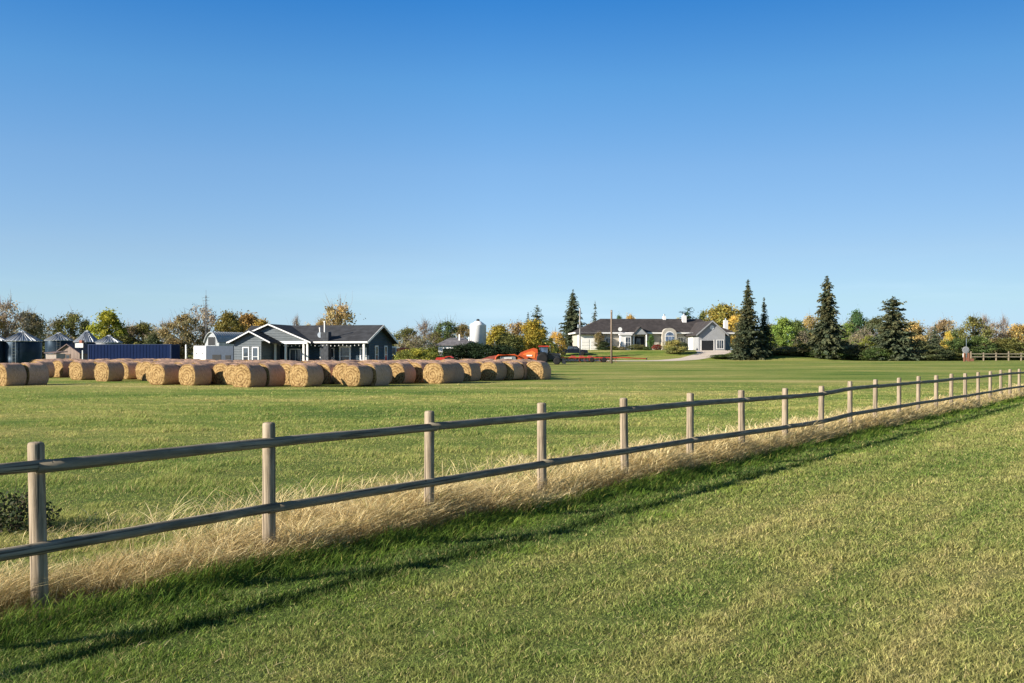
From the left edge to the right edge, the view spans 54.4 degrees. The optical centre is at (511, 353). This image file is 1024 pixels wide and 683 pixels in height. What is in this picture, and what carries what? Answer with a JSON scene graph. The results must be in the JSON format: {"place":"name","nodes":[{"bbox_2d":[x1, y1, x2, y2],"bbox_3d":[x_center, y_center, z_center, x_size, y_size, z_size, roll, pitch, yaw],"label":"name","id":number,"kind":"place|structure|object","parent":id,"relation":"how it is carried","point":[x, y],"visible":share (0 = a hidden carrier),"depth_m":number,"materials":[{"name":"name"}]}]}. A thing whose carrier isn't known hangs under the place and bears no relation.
{"place":"outdoors","nodes":[
{"label":"outdoors","id":0,"kind":"place"},
{"bbox_2d":[203,332,242,345],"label":"metal barn","id":1,"kind":"structure","parent":0,"point":[216,338],"depth_m":126.17,"materials":[{"name":"silver metal"}]},
{"bbox_2d":[226,321,398,360],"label":"blue house","id":2,"kind":"structure","parent":0,"point":[315,342],"depth_m":98.23,"materials":[{"name":"wood"}]},
{"bbox_2d":[289,349,301,360],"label":"window","id":3,"kind":"structure","parent":2,"relation":"in","point":[294,354],"depth_m":99.56,"materials":[{"name":"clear glass"}]},
{"bbox_2d":[339,346,350,360],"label":"window","id":4,"kind":"structure","parent":2,"relation":"in","point":[344,351],"depth_m":98.50,"materials":[{"name":"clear glass"}]},
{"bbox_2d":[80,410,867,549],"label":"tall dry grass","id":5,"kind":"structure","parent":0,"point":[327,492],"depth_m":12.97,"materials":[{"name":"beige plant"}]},
{"bbox_2d":[0,381,1021,600],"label":"pasture grass","id":6,"kind":"structure","parent":0,"point":[186,465],"depth_m":24.94,"materials":[{"name":"green plant"}]},
{"bbox_2d":[0,350,1023,682],"bbox_3d":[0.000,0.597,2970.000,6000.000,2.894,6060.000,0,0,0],"label":"ground","id":7,"kind":"structure","parent":0,"point":[776,372],"depth_m":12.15,"materials":[{"name":"green plant"}]},
{"bbox_2d":[0,363,26,385],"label":"straw bale","id":8,"kind":"object","parent":7,"relation":"on","point":[13,374],"visible":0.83,"depth_m":62.64},
{"bbox_2d":[0,290,33,337],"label":"tree","id":9,"kind":"object","parent":7,"relation":"on","point":[5,333],"visible":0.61,"depth_m":149.40,"materials":[{"name":"brown plant"}]},
{"bbox_2d":[4,331,42,362],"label":"grain bin","id":10,"kind":"object","parent":7,"relation":"on","point":[22,346],"visible":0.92,"depth_m":108.46,"materials":[{"name":"metal"}]},
{"bbox_2d":[10,305,50,338],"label":"tree","id":11,"kind":"object","parent":7,"relation":"on","point":[37,323],"visible":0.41,"depth_m":154.95,"materials":[{"name":"green plant"}]},
{"bbox_2d":[0,480,61,533],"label":"weed clump","id":12,"kind":"object","parent":7,"relation":"on","point":[19,513],"visible":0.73,"depth_m":11.24,"materials":[{"name":"green plant"}]},
{"bbox_2d":[20,362,48,384],"bbox_3d":[-31.135,1.344,64.428,1.823,1.592,1.515,0,-1,33],"label":"straw bale","id":13,"kind":"object","parent":7,"relation":"on","point":[37,373],"visible":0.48,"depth_m":64.00},
{"bbox_2d":[44,332,73,358],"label":"grain bin","id":14,"kind":"object","parent":7,"relation":"on","point":[57,341],"visible":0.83,"depth_m":130.61,"materials":[{"name":"metal"}]},
{"bbox_2d":[53,360,72,376],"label":"straw bale","id":15,"kind":"object","parent":7,"relation":"on","point":[61,368],"visible":0.73,"depth_m":83.27},
{"bbox_2d":[53,340,87,359],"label":"garden shed","id":16,"kind":"structure","parent":7,"relation":"on","point":[73,351],"depth_m":122.02,"materials":[{"name":"wood"}]},
{"bbox_2d":[49,310,91,338],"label":"tree","id":17,"kind":"object","parent":7,"relation":"on","point":[72,321],"visible":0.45,"depth_m":151.51,"materials":[{"name":"green plant"}]},
{"bbox_2d":[69,362,95,379],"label":"straw bale","id":18,"kind":"object","parent":7,"relation":"on","point":[81,370],"visible":0.94,"depth_m":75.45},
{"bbox_2d":[73,330,97,343],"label":"grain bin","id":19,"kind":"object","parent":7,"relation":"on","point":[87,336],"visible":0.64,"depth_m":135.10,"materials":[{"name":"metal"}]},
{"bbox_2d":[83,307,129,339],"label":"tree","id":20,"kind":"object","parent":7,"relation":"on","point":[108,318],"visible":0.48,"depth_m":147.06,"materials":[{"name":"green plant"}]},
{"bbox_2d":[94,360,123,381],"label":"straw bale","id":21,"kind":"object","parent":7,"relation":"on","point":[107,371],"visible":0.94,"depth_m":72.13},
{"bbox_2d":[95,335,122,343],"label":"grain bin","id":22,"kind":"object","parent":7,"relation":"on","point":[108,339],"visible":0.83,"depth_m":133.01,"materials":[{"name":"metal"}]},
{"bbox_2d":[121,362,137,378],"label":"straw bale","id":23,"kind":"object","parent":7,"relation":"on","point":[129,370],"visible":0.52,"depth_m":76.46},
{"bbox_2d":[114,318,145,343],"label":"tree","id":24,"kind":"object","parent":7,"relation":"on","point":[130,333],"visible":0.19,"depth_m":157.64,"materials":[{"name":"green plant"}]},
{"bbox_2d":[88,344,179,359],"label":"container","id":25,"kind":"object","parent":7,"relation":"on","point":[130,351],"visible":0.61,"depth_m":108.01,"materials":[{"name":"blue metal"}]},
{"bbox_2d":[131,320,162,343],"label":"tree","id":26,"kind":"object","parent":7,"relation":"on","point":[144,328],"visible":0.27,"depth_m":159.16,"materials":[{"name":"green plant"}]},
{"bbox_2d":[139,317,183,342],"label":"tree","id":27,"kind":"object","parent":7,"relation":"on","point":[164,324],"visible":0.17,"depth_m":155.32,"materials":[{"name":"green plant"}]},
{"bbox_2d":[148,363,179,384],"bbox_3d":[-22.655,1.347,64.847,1.730,1.510,1.540,0,0,31],"label":"straw bale","id":28,"kind":"object","parent":7,"relation":"on","point":[163,373],"visible":0.91,"depth_m":64.37},
{"bbox_2d":[164,336,193,358],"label":"tree","id":29,"kind":"object","parent":7,"relation":"on","point":[181,342],"visible":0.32,"depth_m":139.59,"materials":[{"name":"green plant"}]},
{"bbox_2d":[152,308,210,358],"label":"tree","id":30,"kind":"object","parent":7,"relation":"on","point":[188,322],"visible":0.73,"depth_m":149.05,"materials":[{"name":"brown plant"}]},
{"bbox_2d":[177,364,211,385],"bbox_3d":[-20.444,1.391,63.970,1.750,1.553,1.527,0,-1,31],"label":"straw bale","id":31,"kind":"object","parent":7,"relation":"on","point":[194,374],"visible":0.92,"depth_m":63.46},
{"bbox_2d":[177,299,219,354],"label":"tree","id":32,"kind":"object","parent":7,"relation":"on","point":[211,318],"visible":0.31,"depth_m":160.03,"materials":[{"name":"brown plant"}]},
{"bbox_2d":[194,346,233,359],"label":"cargo trailer","id":33,"kind":"object","parent":7,"relation":"on","point":[215,352],"visible":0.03,"depth_m":103.40,"materials":[{"name":"white metal"}]},
{"bbox_2d":[211,362,237,384],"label":"straw bale","id":34,"kind":"object","parent":7,"relation":"on","point":[217,370],"visible":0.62,"depth_m":65.28},
{"bbox_2d":[209,309,248,331],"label":"tree","id":35,"kind":"object","parent":7,"relation":"on","point":[229,322],"visible":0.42,"depth_m":150.95,"materials":[{"name":"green plant"}]},
{"bbox_2d":[223,364,238,384],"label":"straw bale","id":36,"kind":"object","parent":7,"relation":"on","point":[227,372],"visible":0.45,"depth_m":63.87},
{"bbox_2d":[231,364,266,386],"bbox_3d":[-16.116,1.360,60.581,1.849,1.704,1.535,0,-1,29],"label":"straw bale","id":37,"kind":"object","parent":7,"relation":"on","point":[248,375],"visible":0.96,"depth_m":60.07},
{"bbox_2d":[236,309,265,331],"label":"tree","id":38,"kind":"object","parent":7,"relation":"on","point":[248,319],"visible":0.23,"depth_m":157.37,"materials":[{"name":"orange plant"}]},
{"bbox_2d":[259,363,285,386],"bbox_3d":[-15.286,1.345,61.948,1.876,1.729,1.571,0,-1,32],"label":"straw bale","id":39,"kind":"object","parent":7,"relation":"on","point":[276,374],"visible":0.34,"depth_m":61.45},
{"bbox_2d":[288,363,323,386],"bbox_3d":[-12.576,1.333,60.706,1.712,1.494,1.542,0,1,33],"label":"straw bale","id":40,"kind":"object","parent":7,"relation":"on","point":[300,375],"visible":0.98,"depth_m":60.24},
{"bbox_2d":[319,363,337,383],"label":"straw bale","id":41,"kind":"object","parent":7,"relation":"on","point":[327,368],"visible":0.45,"depth_m":66.17},
{"bbox_2d":[314,295,365,324],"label":"tree","id":42,"kind":"object","parent":7,"relation":"on","point":[341,315],"visible":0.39,"depth_m":133.34,"materials":[{"name":"yellow plant"}]},
{"bbox_2d":[332,362,359,384],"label":"straw bale","id":43,"kind":"object","parent":7,"relation":"on","point":[338,368],"visible":0.45,"depth_m":65.50},
{"bbox_2d":[340,363,372,386],"bbox_3d":[-9.575,1.332,61.389,1.611,1.537,1.520,0,0,29],"label":"straw bale","id":44,"kind":"object","parent":7,"relation":"on","point":[356,375],"visible":0.99,"depth_m":60.92},
{"bbox_2d":[363,363,390,385],"bbox_3d":[-8.803,1.361,62.656,1.857,1.648,1.532,0,0,32],"label":"straw bale","id":45,"kind":"object","parent":7,"relation":"on","point":[381,374],"visible":0.52,"depth_m":62.11},
{"bbox_2d":[389,362,415,383],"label":"straw bale","id":46,"kind":"object","parent":7,"relation":"on","point":[402,372],"visible":0.8,"depth_m":67.37},
{"bbox_2d":[393,323,422,349],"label":"tree","id":47,"kind":"object","parent":7,"relation":"on","point":[406,333],"visible":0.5,"depth_m":157.50,"materials":[{"name":"green plant"}]},
{"bbox_2d":[393,332,432,350],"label":"tree","id":48,"kind":"object","parent":7,"relation":"on","point":[411,343],"visible":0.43,"depth_m":151.39,"materials":[{"name":"green plant"}]},
{"bbox_2d":[394,347,433,359],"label":"shrub","id":49,"kind":"object","parent":7,"relation":"on","point":[417,353],"visible":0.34,"depth_m":117.49,"materials":[{"name":"green plant"}]},
{"bbox_2d":[410,361,427,382],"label":"straw bale","id":50,"kind":"object","parent":7,"relation":"on","point":[419,366],"visible":0.39,"depth_m":68.89},
{"bbox_2d":[413,315,438,350],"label":"tree","id":51,"kind":"object","parent":7,"relation":"on","point":[423,327],"visible":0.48,"depth_m":163.81,"materials":[{"name":"brown plant"}]},
{"bbox_2d":[423,362,453,383],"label":"straw bale","id":52,"kind":"object","parent":7,"relation":"on","point":[438,372],"visible":0.94,"depth_m":66.82},
{"bbox_2d":[427,314,459,343],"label":"tree","id":53,"kind":"object","parent":7,"relation":"on","point":[447,331],"visible":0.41,"depth_m":177.64,"materials":[{"name":"green plant"}]},
{"bbox_2d":[436,334,471,357],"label":"white shed","id":54,"kind":"structure","parent":7,"relation":"on","point":[446,344],"depth_m":154.29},
{"bbox_2d":[446,362,463,382],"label":"straw bale","id":55,"kind":"object","parent":7,"relation":"on","point":[458,372],"visible":0.27,"depth_m":68.33},
{"bbox_2d":[441,343,477,359],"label":"hedge bush","id":56,"kind":"object","parent":7,"relation":"on","point":[455,351],"visible":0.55,"depth_m":149.46,"materials":[{"name":"green plant"}]},
{"bbox_2d":[452,320,469,337],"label":"tree","id":57,"kind":"object","parent":7,"relation":"on","point":[462,329],"visible":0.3,"depth_m":183.44,"materials":[{"name":"brown plant"}]},
{"bbox_2d":[459,362,480,380],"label":"straw bale","id":58,"kind":"object","parent":7,"relation":"on","point":[472,371],"visible":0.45,"depth_m":72.29},
{"bbox_2d":[458,341,488,358],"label":"hedge bush","id":59,"kind":"object","parent":7,"relation":"on","point":[471,351],"visible":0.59,"depth_m":150.26,"materials":[{"name":"green plant"}]},
{"bbox_2d":[470,319,485,357],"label":"silo","id":60,"kind":"object","parent":7,"relation":"on","point":[477,330],"visible":0.6,"depth_m":156.93,"materials":[{"name":"white metal"}]},
{"bbox_2d":[469,343,504,358],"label":"hedge bush","id":61,"kind":"object","parent":7,"relation":"on","point":[485,348],"visible":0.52,"depth_m":149.15,"materials":[{"name":"green plant"}]},
{"bbox_2d":[480,361,506,380],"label":"straw bale","id":62,"kind":"object","parent":7,"relation":"on","point":[493,370],"visible":0.96,"depth_m":74.14},
{"bbox_2d":[486,323,513,350],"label":"tree","id":63,"kind":"object","parent":7,"relation":"on","point":[493,334],"visible":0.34,"depth_m":166.67,"materials":[{"name":"yellow plant"}]},
{"bbox_2d":[0,369,1023,607],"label":"rail fence","id":64,"kind":"object","parent":7,"relation":"on","point":[36,466],"visible":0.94,"depth_m":10.64,"materials":[{"name":"brown wood"}]},
{"bbox_2d":[492,332,533,353],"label":"tree","id":65,"kind":"object","parent":7,"relation":"on","point":[510,339],"visible":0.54,"depth_m":158.61,"materials":[{"name":"green plant"}]},
{"bbox_2d":[504,361,523,379],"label":"straw bale","id":66,"kind":"object","parent":7,"relation":"on","point":[515,370],"visible":0.8,"depth_m":75.02},
{"bbox_2d":[506,318,529,351],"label":"tree","id":67,"kind":"object","parent":7,"relation":"on","point":[516,328],"visible":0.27,"depth_m":171.57,"materials":[{"name":"plant"}]},
{"bbox_2d":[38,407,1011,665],"bbox_3d":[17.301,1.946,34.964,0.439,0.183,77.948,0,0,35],"label":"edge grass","id":68,"kind":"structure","parent":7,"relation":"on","point":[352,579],"depth_m":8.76,"materials":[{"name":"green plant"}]},
{"bbox_2d":[517,318,556,353],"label":"tree","id":69,"kind":"object","parent":7,"relation":"on","point":[534,333],"visible":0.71,"depth_m":163.24,"materials":[{"name":"yellow plant"}]},
{"bbox_2d":[526,361,550,379],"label":"straw bale","id":70,"kind":"object","parent":7,"relation":"on","point":[538,370],"visible":0.92,"depth_m":76.10},
{"bbox_2d":[536,346,565,364],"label":"tractor","id":71,"kind":"object","parent":7,"relation":"on","point":[544,354],"visible":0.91,"depth_m":142.19,"materials":[{"name":"paint"}]},
{"bbox_2d":[548,327,567,358],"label":"tree","id":72,"kind":"object","parent":7,"relation":"on","point":[560,341],"visible":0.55,"depth_m":177.54,"materials":[{"name":"yellow plant"}]},
{"bbox_2d":[559,290,586,348],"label":"spruce tree","id":73,"kind":"object","parent":7,"relation":"on","point":[571,323],"visible":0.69,"depth_m":215.21,"materials":[{"name":"green plant"}]},
{"bbox_2d":[561,356,646,361],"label":"field cultivator","id":74,"kind":"object","parent":7,"relation":"on","point":[592,358],"visible":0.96,"depth_m":163.10,"materials":[{"name":"red paint"}]},
{"bbox_2d":[568,314,734,349],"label":"white house","id":75,"kind":"structure","parent":7,"relation":"on","point":[697,334],"depth_m":205.54,"materials":[{"name":"beige paint"}]},
{"bbox_2d":[661,339,689,353],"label":"shrub","id":76,"kind":"object","parent":7,"relation":"on","point":[672,347],"visible":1,"depth_m":190.20,"materials":[{"name":"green plant"}]},
{"bbox_2d":[701,300,757,328],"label":"tree","id":77,"kind":"object","parent":7,"relation":"on","point":[719,314],"visible":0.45,"depth_m":225.91,"materials":[{"name":"yellow plant"}]},
{"bbox_2d":[721,313,741,348],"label":"tree","id":78,"kind":"object","parent":7,"relation":"on","point":[734,319],"visible":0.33,"depth_m":221.38,"materials":[{"name":"yellow plant"}]},
{"bbox_2d":[725,325,746,359],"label":"spruce tree","id":79,"kind":"object","parent":7,"relation":"on","point":[737,348],"visible":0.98,"depth_m":180.72,"materials":[{"name":"green plant"}]},
{"bbox_2d":[728,279,770,359],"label":"spruce tree","id":80,"kind":"object","parent":7,"relation":"on","point":[748,327],"visible":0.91,"depth_m":183.06,"materials":[{"name":"green plant"}]},
{"bbox_2d":[757,297,777,357],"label":"spruce tree","id":81,"kind":"object","parent":7,"relation":"on","point":[766,330],"visible":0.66,"depth_m":186.53,"materials":[{"name":"green plant"}]},
{"bbox_2d":[769,316,807,350],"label":"tree","id":82,"kind":"object","parent":7,"relation":"on","point":[780,332],"visible":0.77,"depth_m":204.77,"materials":[{"name":"green plant"}]},
{"bbox_2d":[772,346,807,354],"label":"shrub","id":83,"kind":"object","parent":7,"relation":"on","point":[788,349],"visible":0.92,"depth_m":188.19,"materials":[{"name":"green plant"}]},
{"bbox_2d":[785,319,811,343],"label":"tree","id":84,"kind":"object","parent":7,"relation":"on","point":[799,325],"visible":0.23,"depth_m":212.88,"materials":[{"name":"green plant"}]},
{"bbox_2d":[802,313,818,343],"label":"tree","id":85,"kind":"object","parent":7,"relation":"on","point":[809,322],"visible":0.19,"depth_m":219.62,"materials":[{"name":"yellow plant"}]},
{"bbox_2d":[806,276,849,359],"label":"spruce tree","id":86,"kind":"object","parent":7,"relation":"on","point":[827,334],"visible":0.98,"depth_m":187.02,"materials":[{"name":"green plant"}]},
{"bbox_2d":[838,316,860,343],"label":"tree","id":87,"kind":"object","parent":7,"relation":"on","point":[848,328],"visible":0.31,"depth_m":211.40,"materials":[{"name":"green plant"}]},
{"bbox_2d":[832,343,867,359],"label":"shrub","id":88,"kind":"object","parent":7,"relation":"on","point":[852,353],"visible":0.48,"depth_m":189.60,"materials":[{"name":"green plant"}]},
{"bbox_2d":[845,308,867,345],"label":"pine tree","id":89,"kind":"object","parent":7,"relation":"on","point":[857,320],"visible":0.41,"depth_m":222.91,"materials":[{"name":"green plant"}]},
{"bbox_2d":[844,324,875,344],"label":"tree","id":90,"kind":"object","parent":7,"relation":"on","point":[856,337],"visible":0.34,"depth_m":205.74,"materials":[{"name":"green plant"}]},
{"bbox_2d":[856,315,882,340],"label":"tree","id":91,"kind":"object","parent":7,"relation":"on","point":[874,321],"visible":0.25,"depth_m":215.69,"materials":[{"name":"green plant"}]},
{"bbox_2d":[858,347,904,360],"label":"shrub","id":92,"kind":"object","parent":7,"relation":"on","point":[868,356],"visible":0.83,"depth_m":184.59,"materials":[{"name":"green plant"}]},
{"bbox_2d":[860,296,926,360],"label":"spruce tree","id":93,"kind":"object","parent":7,"relation":"on","point":[892,335],"visible":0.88,"depth_m":185.53,"materials":[{"name":"green plant"}]},
{"bbox_2d":[901,319,929,349],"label":"tree","id":94,"kind":"object","parent":7,"relation":"on","point":[917,329],"visible":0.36,"depth_m":212.53,"materials":[{"name":"yellow plant"}]},
{"bbox_2d":[909,338,938,353],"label":"tree","id":95,"kind":"object","parent":7,"relation":"on","point":[920,345],"visible":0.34,"depth_m":196.79,"materials":[{"name":"green plant"}]},
{"bbox_2d":[915,348,957,360],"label":"shrub","id":96,"kind":"object","parent":7,"relation":"on","point":[941,355],"visible":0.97,"depth_m":184.95,"materials":[{"name":"green plant"}]},
{"bbox_2d":[924,324,948,349],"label":"spruce tree","id":97,"kind":"object","parent":7,"relation":"on","point":[935,339],"visible":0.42,"depth_m":197.66,"materials":[{"name":"green plant"}]},
{"bbox_2d":[930,315,956,347],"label":"tree","id":98,"kind":"object","parent":7,"relation":"on","point":[941,326],"visible":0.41,"depth_m":223.35,"materials":[{"name":"orange plant"}]},
{"bbox_2d":[944,338,974,357],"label":"tree","id":99,"kind":"object","parent":7,"relation":"on","point":[953,345],"visible":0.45,"depth_m":199.00,"materials":[{"name":"green plant"}]},
{"bbox_2d":[957,312,1000,341],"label":"tree","id":100,"kind":"object","parent":7,"relation":"on","point":[975,323],"visible":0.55,"depth_m":203.25,"materials":[{"name":"green plant"}]},
{"bbox_2d":[959,334,999,359],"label":"tree","id":101,"kind":"object","parent":7,"relation":"on","point":[977,341],"visible":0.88,"depth_m":194.90,"materials":[{"name":"green plant"}]},
{"bbox_2d":[970,351,1023,360],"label":"pasture fence","id":102,"kind":"object","parent":7,"relation":"on","point":[996,356],"visible":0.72,"depth_m":185.73,"materials":[{"name":"brown wood"}]},
{"bbox_2d":[985,320,1010,339],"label":"tree","id":103,"kind":"object","parent":7,"relation":"on","point":[996,326],"visible":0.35,"depth_m":209.44,"materials":[{"name":"brown plant"}]},
{"bbox_2d":[985,337,1023,359],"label":"tree","id":104,"kind":"object","parent":7,"relation":"on","point":[1010,345],"visible":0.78,"depth_m":196.86,"materials":[{"name":"green plant"}]},
{"bbox_2d":[998,323,1023,348],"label":"tree","id":105,"kind":"object","parent":7,"relation":"on","point":[1016,329],"visible":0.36,"depth_m":210.84,"materials":[{"name":"yellow plant"}]},
{"bbox_2d":[0,382,1023,610],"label":"dry grass","id":106,"kind":"structure","parent":0,"point":[327,523],"depth_m":11.57,"materials":[{"name":"beige plant"}]},
{"bbox_2d":[0,395,1023,682],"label":"lush grass","id":107,"kind":"structure","parent":0,"point":[382,543],"depth_m":9.37,"materials":[{"name":"green plant"}]},
{"bbox_2d":[0,0,1023,349],"label":"sky","id":108,"kind":"structure","parent":0,"point":[491,162],"materials":[{"name":"blue"}]},
{"bbox_2d":[16,430,1023,682],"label":"grass clippings","id":109,"kind":"object","parent":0,"point":[722,598],"depth_m":7.90,"materials":[{"name":"plant"}]},
{"bbox_2d":[565,350,731,360],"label":"driveway","id":110,"kind":"structure","parent":0,"point":[701,354],"depth_m":186.66,"materials":[{"name":"beige concrete"}]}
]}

